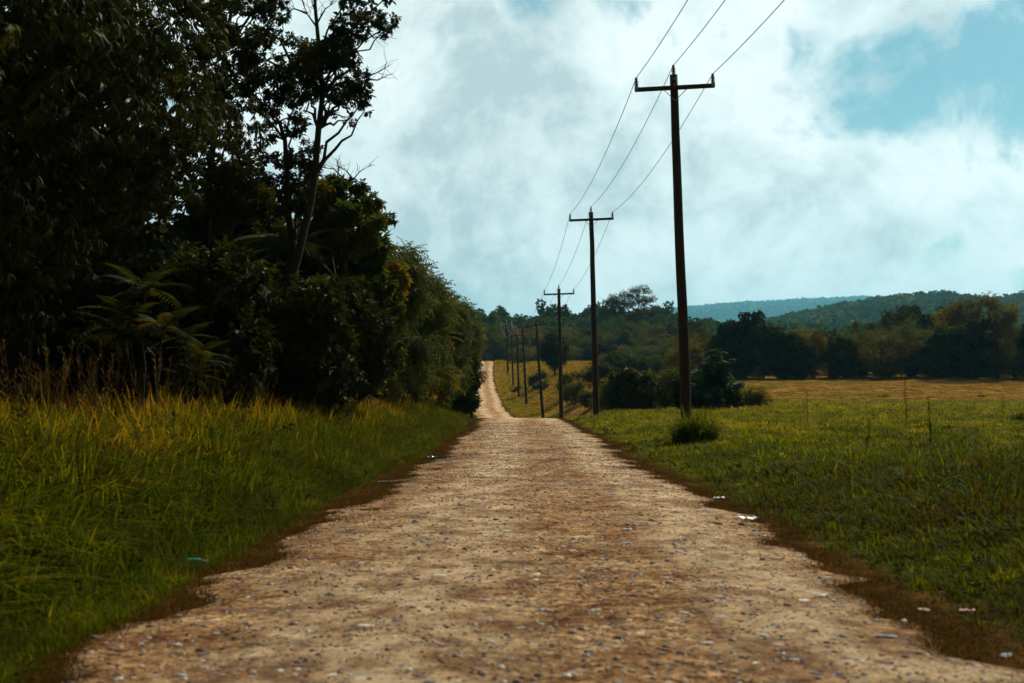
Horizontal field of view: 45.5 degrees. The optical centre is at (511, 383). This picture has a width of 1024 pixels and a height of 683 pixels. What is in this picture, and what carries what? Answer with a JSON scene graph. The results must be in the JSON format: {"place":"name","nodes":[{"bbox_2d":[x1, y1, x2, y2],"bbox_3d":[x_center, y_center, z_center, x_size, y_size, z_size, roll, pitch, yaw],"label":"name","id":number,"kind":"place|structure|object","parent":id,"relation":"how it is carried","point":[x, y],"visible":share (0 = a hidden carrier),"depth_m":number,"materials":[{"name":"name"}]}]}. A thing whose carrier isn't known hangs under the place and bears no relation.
{"place":"outdoors","nodes":[
{"label":"outdoors","id":0,"kind":"place"},
{"bbox_2d":[0,371,477,631],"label":"tall grass","id":1,"kind":"structure","parent":0,"point":[158,436],"depth_m":17.16,"materials":[{"name":"green plant"}]},
{"bbox_2d":[0,311,1023,682],"bbox_3d":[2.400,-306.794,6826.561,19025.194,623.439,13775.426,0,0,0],"label":"ground","id":2,"kind":"structure","parent":0,"point":[834,387],"depth_m":134.06,"materials":[{"name":"soil"}]},
{"bbox_2d":[0,54,171,398],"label":"forest tree","id":3,"kind":"object","parent":2,"relation":"on","point":[53,339],"visible":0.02,"depth_m":39.82,"materials":[{"name":"green plant"}]},
{"bbox_2d":[32,214,190,398],"bbox_3d":[-13.516,-2.776,45.549,11.548,8.412,11.074,0,0,14],"label":"forest tree","id":4,"kind":"object","parent":2,"relation":"on","point":[167,226],"visible":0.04,"depth_m":43.70,"materials":[{"name":"green plant"}]},
{"bbox_2d":[0,0,274,351],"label":"mango tree","id":5,"kind":"object","parent":2,"relation":"on","point":[64,31],"visible":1,"depth_m":20.04,"materials":[{"name":"green plant"}]},
{"bbox_2d":[0,0,274,403],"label":"mango tree","id":6,"kind":"object","parent":2,"relation":"on","point":[13,358],"visible":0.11,"depth_m":26.65,"materials":[{"name":"green plant"}]},
{"bbox_2d":[72,263,206,413],"bbox_3d":[-6.207,-0.472,20.415,2.271,3.004,1.967,0,0,0],"label":"pinnate shrub","id":7,"kind":"object","parent":2,"relation":"on","point":[148,322],"visible":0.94,"depth_m":20.31,"materials":[{"name":"green plant"}]},
{"bbox_2d":[89,237,281,391],"bbox_3d":[-8.963,-1.363,32.938,5.527,5.273,5.334,0,0,38],"label":"forest tree","id":8,"kind":"object","parent":2,"relation":"on","point":[179,248],"visible":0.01,"depth_m":32.08,"materials":[{"name":"green plant"}]},
{"bbox_2d":[93,232,282,411],"bbox_3d":[-6.952,-0.933,25.544,3.773,4.383,3.656,0,0,36],"label":"roadside bush","id":9,"kind":"object","parent":2,"relation":"on","point":[227,312],"visible":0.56,"depth_m":24.87,"materials":[{"name":"green plant"}]},
{"bbox_2d":[146,322,233,410],"bbox_3d":[-5.947,-0.092,22.343,1.740,2.094,1.398,0,0,34],"label":"pinnate shrub","id":10,"kind":"object","parent":2,"relation":"on","point":[184,369],"visible":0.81,"depth_m":22.34,"materials":[{"name":"green plant"}]},
{"bbox_2d":[170,345,232,406],"bbox_3d":[-6.130,0.118,23.965,1.187,1.691,1.222,0,0,40],"label":"pinnate shrub","id":11,"kind":"object","parent":2,"relation":"on","point":[209,361],"visible":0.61,"depth_m":23.98,"materials":[{"name":"green plant"}]},
{"bbox_2d":[0,333,404,426],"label":"seed stalks","id":12,"kind":"object","parent":2,"relation":"on","point":[65,370],"visible":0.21,"depth_m":18.53,"materials":[{"name":"plant"}]},
{"bbox_2d":[0,398,456,603],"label":"broad weeds","id":13,"kind":"object","parent":2,"relation":"on","point":[17,409],"visible":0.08,"depth_m":14.81,"materials":[{"name":"green plant"}]},
{"bbox_2d":[174,0,291,257],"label":"leaning tree","id":14,"kind":"object","parent":2,"relation":"on","point":[232,208],"visible":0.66,"depth_m":27.68,"materials":[{"name":"green plant"}]},
{"bbox_2d":[0,393,476,682],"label":"green grass","id":15,"kind":"structure","parent":2,"relation":"on","point":[163,554],"depth_m":11.99,"materials":[{"name":"green plant"}]},
{"bbox_2d":[221,360,262,409],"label":"leafy shrub","id":16,"kind":"object","parent":2,"relation":"on","point":[244,401],"visible":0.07,"depth_m":26.61,"materials":[{"name":"green plant"}]},
{"bbox_2d":[163,170,331,285],"bbox_3d":[-9.658,-3.174,43.080,7.947,9.130,8.896,0,0,0],"label":"forest tree","id":17,"kind":"object","parent":2,"relation":"on","point":[193,221],"visible":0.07,"depth_m":40.52,"materials":[{"name":"green plant"}]},
{"bbox_2d":[247,280,299,401],"bbox_3d":[-6.708,-0.858,30.967,3.202,4.297,3.264,0,0,0],"label":"leafy shrub","id":18,"kind":"object","parent":2,"relation":"on","point":[266,292],"visible":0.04,"depth_m":29.93,"materials":[{"name":"green plant"}]},
{"bbox_2d":[249,262,302,289],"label":"forest tree","id":19,"kind":"object","parent":2,"relation":"on","point":[281,280],"depth_m":36.31,"materials":[{"name":"green plant"}]},
{"bbox_2d":[235,40,324,276],"bbox_3d":[-6.416,-4.054,33.068,2.635,10.833,2.297,0,0,0],"label":"slender tree","id":20,"kind":"object","parent":2,"relation":"on","point":[289,160],"visible":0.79,"depth_m":32.86,"materials":[{"name":"green plant"}]},
{"bbox_2d":[233,217,347,277],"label":"palm tree","id":21,"kind":"object","parent":2,"relation":"on","point":[275,240],"visible":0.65,"depth_m":35.76,"materials":[{"name":"green plant"}]},
{"bbox_2d":[226,269,369,421],"bbox_3d":[-5.968,-0.859,31.078,4.277,4.270,3.838,0,0,-19],"label":"roadside bush","id":22,"kind":"object","parent":2,"relation":"on","point":[315,361],"visible":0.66,"depth_m":30.22,"materials":[{"name":"green plant"}]},
{"bbox_2d":[275,0,401,297],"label":"slender tree","id":23,"kind":"object","parent":2,"relation":"on","point":[311,66],"visible":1,"depth_m":31.89,"materials":[{"name":"green plant"}]},
{"bbox_2d":[284,153,398,280],"bbox_3d":[-5.157,-2.886,38.079,3.496,8.672,3.839,0,0,11],"label":"round tree","id":24,"kind":"object","parent":2,"relation":"on","point":[364,214],"visible":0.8,"depth_m":37.37,"materials":[{"name":"green plant"}]},
{"bbox_2d":[277,229,413,394],"bbox_3d":[-6.113,-2.157,44.123,4.990,7.256,5.801,0,0,0],"label":"roadside tree","id":25,"kind":"object","parent":2,"relation":"on","point":[385,274],"visible":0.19,"depth_m":42.39,"materials":[{"name":"green plant"}]},
{"bbox_2d":[315,271,411,410],"bbox_3d":[-5.523,-1.021,36.476,4.662,4.870,3.956,0,0,30],"label":"roadside bush","id":26,"kind":"object","parent":2,"relation":"on","point":[379,343],"visible":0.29,"depth_m":35.79,"materials":[{"name":"green plant"}]},
{"bbox_2d":[374,236,445,405],"bbox_3d":[-5.133,-2.375,52.038,4.710,7.873,5.981,0,0,0],"label":"roadside tree","id":27,"kind":"object","parent":2,"relation":"on","point":[420,351],"visible":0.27,"depth_m":51.33,"materials":[{"name":"green plant"}]},
{"bbox_2d":[401,262,465,405],"bbox_3d":[-4.660,-2.232,60.065,4.917,7.992,6.043,0,0,0],"label":"roadside tree","id":28,"kind":"object","parent":2,"relation":"on","point":[444,318],"visible":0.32,"depth_m":59.19,"materials":[{"name":"green plant"}]},
{"bbox_2d":[407,292,480,407],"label":"roadside tree","id":29,"kind":"object","parent":2,"relation":"on","point":[464,330],"visible":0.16,"depth_m":66.68,"materials":[{"name":"green plant"}]},
{"bbox_2d":[443,336,484,419],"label":"roadside bush","id":30,"kind":"object","parent":2,"relation":"on","point":[469,403],"visible":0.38,"depth_m":71.23,"materials":[{"name":"green plant"}]},
{"bbox_2d":[444,297,490,413],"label":"roadside tree","id":31,"kind":"object","parent":2,"relation":"on","point":[478,329],"visible":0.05,"depth_m":74.22,"materials":[{"name":"green plant"}]},
{"bbox_2d":[480,310,501,325],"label":"hill tree","id":32,"kind":"object","parent":2,"relation":"on","point":[491,317],"visible":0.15,"depth_m":469.66,"materials":[{"name":"green plant"}]},
{"bbox_2d":[480,315,505,360],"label":"tree","id":33,"kind":"object","parent":2,"relation":"on","point":[497,327],"visible":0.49,"depth_m":371.32,"materials":[{"name":"green plant"}]},
{"bbox_2d":[483,326,529,353],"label":"tree","id":34,"kind":"object","parent":2,"relation":"on","point":[499,341],"visible":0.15,"depth_m":363.54,"materials":[{"name":"green plant"}]},
{"bbox_2d":[0,417,1023,682],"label":"dry verge grass","id":35,"kind":"structure","parent":2,"relation":"on","point":[950,635],"depth_m":9.80,"materials":[{"name":"brown plant"}]},
{"bbox_2d":[496,329,529,360],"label":"tree","id":36,"kind":"object","parent":2,"relation":"on","point":[503,346],"visible":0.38,"depth_m":348.37,"materials":[{"name":"green plant"}]},
{"bbox_2d":[509,331,524,396],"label":"power pole","id":37,"kind":"object","parent":2,"relation":"on","point":[518,387],"visible":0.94,"depth_m":205.87,"materials":[{"name":"brown wood"}]},
{"bbox_2d":[508,343,536,360],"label":"tree","id":38,"kind":"object","parent":2,"relation":"on","point":[520,352],"visible":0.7,"depth_m":327.37,"materials":[{"name":"green plant"}]},
{"bbox_2d":[513,323,531,403],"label":"power pole","id":39,"kind":"object","parent":2,"relation":"on","point":[525,384],"visible":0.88,"depth_m":169.89,"materials":[{"name":"brown wood"}]},
{"bbox_2d":[513,335,544,359],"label":"tree","id":40,"kind":"object","parent":2,"relation":"on","point":[532,342],"visible":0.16,"depth_m":344.98,"materials":[{"name":"green plant"}]},
{"bbox_2d":[525,319,547,417],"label":"power pole","id":41,"kind":"object","parent":2,"relation":"on","point":[539,376],"visible":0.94,"depth_m":136.86,"materials":[{"name":"brown wood"}]},
{"bbox_2d":[531,381,553,390],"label":"slope shrub","id":42,"kind":"object","parent":2,"relation":"on","point":[545,385],"visible":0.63,"depth_m":190.50,"materials":[{"name":"green plant"}]},
{"bbox_2d":[532,298,557,321],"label":"hill tree","id":43,"kind":"object","parent":2,"relation":"on","point":[552,310],"visible":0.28,"depth_m":483.03,"materials":[{"name":"green plant"}]},
{"bbox_2d":[424,358,669,416],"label":"hillside grass","id":44,"kind":"structure","parent":2,"relation":"on","point":[571,366],"depth_m":223.32,"materials":[{"name":"green plant"}]},
{"bbox_2d":[535,328,574,374],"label":"lone tree","id":45,"kind":"object","parent":2,"relation":"on","point":[548,348],"visible":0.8,"depth_m":212.15,"materials":[{"name":"green plant"}]},
{"bbox_2d":[539,318,576,329],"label":"hill tree","id":46,"kind":"object","parent":2,"relation":"on","point":[563,324],"visible":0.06,"depth_m":441.24,"materials":[{"name":"green plant"}]},
{"bbox_2d":[544,285,574,417],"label":"power pole","id":47,"kind":"object","parent":2,"relation":"on","point":[558,294],"visible":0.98,"depth_m":103.86,"materials":[{"name":"brown wood"}]},
{"bbox_2d":[552,304,575,320],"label":"hill tree","id":48,"kind":"object","parent":2,"relation":"on","point":[565,311],"visible":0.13,"depth_m":480.76,"materials":[{"name":"green plant"}]},
{"bbox_2d":[553,370,575,396],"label":"young tree","id":49,"kind":"object","parent":2,"relation":"on","point":[565,376],"visible":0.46,"depth_m":155.27,"materials":[{"name":"green plant"}]},
{"bbox_2d":[557,379,589,405],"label":"young tree","id":50,"kind":"object","parent":2,"relation":"on","point":[570,391],"visible":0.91,"depth_m":141.66,"materials":[{"name":"green plant"}]},
{"bbox_2d":[564,347,591,360],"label":"tree","id":51,"kind":"object","parent":2,"relation":"on","point":[575,354],"visible":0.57,"depth_m":333.19,"materials":[{"name":"green plant"}]},
{"bbox_2d":[577,389,592,409],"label":"bush","id":52,"kind":"object","parent":2,"relation":"on","point":[585,399],"visible":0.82,"depth_m":130.48,"materials":[{"name":"green plant"}]},
{"bbox_2d":[569,207,613,414],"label":"power pole","id":53,"kind":"object","parent":2,"relation":"on","point":[590,219],"visible":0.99,"depth_m":71.88,"materials":[{"name":"brown wood"}]},
{"bbox_2d":[582,311,602,328],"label":"hill tree","id":54,"kind":"object","parent":2,"relation":"on","point":[588,321],"visible":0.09,"depth_m":444.77,"materials":[{"name":"green plant"}]},
{"bbox_2d":[574,330,612,358],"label":"tree","id":55,"kind":"object","parent":2,"relation":"on","point":[598,336],"visible":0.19,"depth_m":350.96,"materials":[{"name":"green plant"}]},
{"bbox_2d":[575,359,615,389],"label":"broadleaf bush","id":56,"kind":"object","parent":2,"relation":"on","point":[604,370],"visible":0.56,"depth_m":149.29,"materials":[{"name":"green plant"}]},
{"bbox_2d":[587,374,608,411],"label":"broadleaf bush","id":57,"kind":"object","parent":2,"relation":"on","point":[601,401],"visible":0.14,"depth_m":99.52,"materials":[{"name":"green plant"}]},
{"bbox_2d":[589,342,630,356],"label":"tree","id":58,"kind":"object","parent":2,"relation":"on","point":[603,348],"visible":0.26,"depth_m":293.30,"materials":[{"name":"green plant"}]},
{"bbox_2d":[599,352,624,371],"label":"tree","id":59,"kind":"object","parent":2,"relation":"on","point":[616,361],"visible":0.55,"depth_m":209.52,"materials":[{"name":"green plant"}]},
{"bbox_2d":[608,329,635,347],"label":"tree","id":60,"kind":"object","parent":2,"relation":"on","point":[624,338],"visible":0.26,"depth_m":342.81,"materials":[{"name":"green plant"}]},
{"bbox_2d":[596,284,660,327],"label":"tree","id":61,"kind":"object","parent":2,"relation":"on","point":[617,303],"visible":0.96,"depth_m":383.51,"materials":[{"name":"green plant"}]},
{"bbox_2d":[601,365,665,410],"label":"broadleaf bush","id":62,"kind":"object","parent":2,"relation":"on","point":[627,387],"visible":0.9,"depth_m":86.01,"materials":[{"name":"green plant"}]},
{"bbox_2d":[623,356,648,372],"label":"tree","id":63,"kind":"object","parent":2,"relation":"on","point":[636,363],"visible":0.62,"depth_m":200.66,"materials":[{"name":"green plant"}]},
{"bbox_2d":[639,304,668,321],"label":"hill tree","id":64,"kind":"object","parent":2,"relation":"on","point":[651,316],"visible":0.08,"depth_m":466.49,"materials":[{"name":"green plant"}]},
{"bbox_2d":[645,353,671,373],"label":"tree","id":65,"kind":"object","parent":2,"relation":"on","point":[659,365],"visible":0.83,"depth_m":193.92,"materials":[{"name":"green plant"}]},
{"bbox_2d":[656,300,673,317],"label":"hill tree","id":66,"kind":"object","parent":2,"relation":"on","point":[668,310],"visible":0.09,"depth_m":486.40,"materials":[{"name":"green plant"}]},
{"bbox_2d":[651,363,679,408],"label":"broadleaf bush","id":67,"kind":"object","parent":2,"relation":"on","point":[669,377],"visible":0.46,"depth_m":95.14,"materials":[{"name":"green plant"}]},
{"bbox_2d":[652,344,678,371],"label":"tree","id":68,"kind":"object","parent":2,"relation":"on","point":[665,350],"visible":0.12,"depth_m":202.78,"materials":[{"name":"green plant"}]},
{"bbox_2d":[634,65,714,420],"bbox_3d":[5.518,-4.123,39.965,2.650,12.631,0.428,-2,0,0],"label":"power pole","id":69,"kind":"object","parent":2,"relation":"on","point":[674,87],"visible":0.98,"depth_m":39.87,"materials":[{"name":"brown wood"}]},
{"bbox_2d":[500,0,687,333],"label":"power line wire","id":70,"kind":"object","parent":69,"relation":"attached to","point":[611,139],"visible":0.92,"depth_m":45.93,"materials":[{"name":"metal"}]},
{"bbox_2d":[506,0,724,332],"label":"power line wire","id":71,"kind":"object","parent":69,"relation":"attached to","point":[639,134],"visible":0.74,"depth_m":46.90,"materials":[{"name":"metal"}]},
{"bbox_2d":[511,0,783,333],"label":"power line wire","id":72,"kind":"object","parent":69,"relation":"attached to","point":[681,126],"visible":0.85,"depth_m":43.40,"materials":[{"name":"metal"}]},
{"bbox_2d":[661,318,707,335],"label":"tree","id":73,"kind":"object","parent":2,"relation":"on","point":[697,322],"visible":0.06,"depth_m":372.88,"materials":[{"name":"green plant"}]},
{"bbox_2d":[664,336,708,371],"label":"tree","id":74,"kind":"object","parent":2,"relation":"on","point":[694,350],"visible":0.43,"depth_m":175.49,"materials":[{"name":"green plant"}]},
{"bbox_2d":[666,371,711,408],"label":"broadleaf bush","id":75,"kind":"object","parent":2,"relation":"on","point":[674,395],"visible":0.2,"depth_m":81.20,"materials":[{"name":"green plant"}]},
{"bbox_2d":[675,322,710,343],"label":"tree","id":76,"kind":"object","parent":2,"relation":"on","point":[691,326],"visible":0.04,"depth_m":248.57,"materials":[{"name":"green plant"}]},
{"bbox_2d":[646,402,745,442],"bbox_3d":[5.569,1.181,36.690,3.025,1.308,3.018,0,0,33],"label":"grass tuft","id":77,"kind":"object","parent":2,"relation":"on","point":[693,428],"visible":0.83,"depth_m":36.49,"materials":[{"name":"green plant"}]},
{"bbox_2d":[689,322,728,360],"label":"tree","id":78,"kind":"object","parent":2,"relation":"on","point":[703,345],"visible":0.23,"depth_m":179.60,"materials":[{"name":"green plant"}]},
{"bbox_2d":[690,348,745,408],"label":"bush","id":79,"kind":"object","parent":2,"relation":"on","point":[714,372],"visible":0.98,"depth_m":78.30,"materials":[{"name":"green plant"}]},
{"bbox_2d":[703,382,745,408],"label":"broadleaf bush","id":80,"kind":"object","parent":2,"relation":"on","point":[735,400],"visible":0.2,"depth_m":80.12,"materials":[{"name":"green plant"}]},
{"bbox_2d":[707,309,767,378],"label":"tree","id":81,"kind":"object","parent":2,"relation":"on","point":[745,336],"visible":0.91,"depth_m":176.50,"materials":[{"name":"green plant"}]},
{"bbox_2d":[627,295,886,318],"bbox_3d":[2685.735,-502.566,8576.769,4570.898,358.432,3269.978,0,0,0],"label":"ridge wood","id":82,"kind":"object","parent":2,"relation":"on","point":[767,307],"visible":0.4,"depth_m":7363.80,"materials":[{"name":"green plant"}]},
{"bbox_2d":[739,384,776,406],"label":"broadleaf bush","id":83,"kind":"object","parent":2,"relation":"on","point":[750,396],"visible":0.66,"depth_m":83.38,"materials":[{"name":"green plant"}]},
{"bbox_2d":[749,334,787,377],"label":"tree","id":84,"kind":"object","parent":2,"relation":"on","point":[762,361],"visible":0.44,"depth_m":180.15,"materials":[{"name":"green plant"}]},
{"bbox_2d":[524,373,1023,416],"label":"field stubble","id":85,"kind":"object","parent":2,"relation":"on","point":[972,387],"visible":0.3,"depth_m":146.17,"materials":[{"name":"plant"}]},
{"bbox_2d":[759,324,818,378],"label":"tree","id":86,"kind":"object","parent":2,"relation":"on","point":[781,362],"visible":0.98,"depth_m":177.59,"materials":[{"name":"green plant"}]},
{"bbox_2d":[565,398,1023,649],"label":"meadow grass","id":87,"kind":"structure","parent":2,"relation":"on","point":[898,465],"depth_m":17.87,"materials":[{"name":"green plant"}]},
{"bbox_2d":[788,326,846,377],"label":"tree","id":88,"kind":"object","parent":2,"relation":"on","point":[815,339],"visible":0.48,"depth_m":182.12,"materials":[{"name":"green plant"}]},
{"bbox_2d":[821,332,859,377],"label":"tree","id":89,"kind":"object","parent":2,"relation":"on","point":[837,364],"visible":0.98,"depth_m":178.83,"materials":[{"name":"green plant"}]},
{"bbox_2d":[843,320,875,337],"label":"tree","id":90,"kind":"object","parent":2,"relation":"on","point":[854,325],"visible":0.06,"depth_m":260.57,"materials":[{"name":"green plant"}]},
{"bbox_2d":[834,326,887,377],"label":"tree","id":91,"kind":"object","parent":2,"relation":"on","point":[863,334],"visible":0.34,"depth_m":181.02,"materials":[{"name":"green plant"}]},
{"bbox_2d":[702,317,1020,342],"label":"side wood","id":92,"kind":"object","parent":2,"relation":"on","point":[792,327],"visible":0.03,"depth_m":464.94,"materials":[{"name":"green plant"}]},
{"bbox_2d":[721,289,1023,331],"bbox_3d":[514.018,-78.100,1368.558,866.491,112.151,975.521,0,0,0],"label":"hill wood","id":93,"kind":"object","parent":2,"relation":"on","point":[843,313],"visible":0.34,"depth_m":1273.70,"materials":[{"name":"green plant"}]},
{"bbox_2d":[862,309,903,335],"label":"tree","id":94,"kind":"object","parent":2,"relation":"on","point":[884,322],"visible":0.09,"depth_m":259.28,"materials":[{"name":"green plant"}]},
{"bbox_2d":[854,326,937,377],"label":"tree","id":95,"kind":"object","parent":2,"relation":"on","point":[891,348],"visible":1,"depth_m":177.12,"materials":[{"name":"green plant"}]},
{"bbox_2d":[889,304,935,338],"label":"tree","id":96,"kind":"object","parent":2,"relation":"on","point":[926,321],"visible":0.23,"depth_m":256.08,"materials":[{"name":"green plant"}]},
{"bbox_2d":[891,313,935,376],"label":"tree","id":97,"kind":"object","parent":2,"relation":"on","point":[907,335],"visible":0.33,"depth_m":181.64,"materials":[{"name":"green plant"}]},
{"bbox_2d":[923,395,936,441],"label":"weed stalk","id":98,"kind":"object","parent":2,"relation":"on","point":[930,421],"visible":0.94,"depth_m":28.48,"materials":[{"name":"green plant"}]},
{"bbox_2d":[912,322,958,377],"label":"tree","id":99,"kind":"object","parent":2,"relation":"on","point":[939,366],"visible":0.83,"depth_m":178.29,"materials":[{"name":"green plant"}]},
{"bbox_2d":[941,317,1001,378],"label":"tree","id":100,"kind":"object","parent":2,"relation":"on","point":[966,342],"visible":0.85,"depth_m":176.98,"materials":[{"name":"green plant"}]},
{"bbox_2d":[931,290,1023,378],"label":"orange crowned tree","id":101,"kind":"object","parent":2,"relation":"on","point":[959,312],"visible":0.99,"depth_m":175.49,"materials":[{"name":"green plant"}]},
{"bbox_2d":[987,320,1023,378],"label":"tree","id":102,"kind":"object","parent":2,"relation":"on","point":[1013,373],"visible":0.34,"depth_m":179.35,"materials":[{"name":"green plant"}]},
{"bbox_2d":[1013,324,1023,359],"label":"tree","id":103,"kind":"object","parent":2,"relation":"on","point":[1020,342],"visible":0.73,"depth_m":178.60,"materials":[{"name":"green plant"}]},
{"bbox_2d":[3,0,1023,317],"label":"sky","id":104,"kind":"structure","parent":0,"point":[845,148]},
{"bbox_2d":[61,361,1023,682],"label":"road","id":105,"kind":"structure","parent":0,"point":[492,409],"depth_m":8.66,"materials":[{"name":"brown gravel"}]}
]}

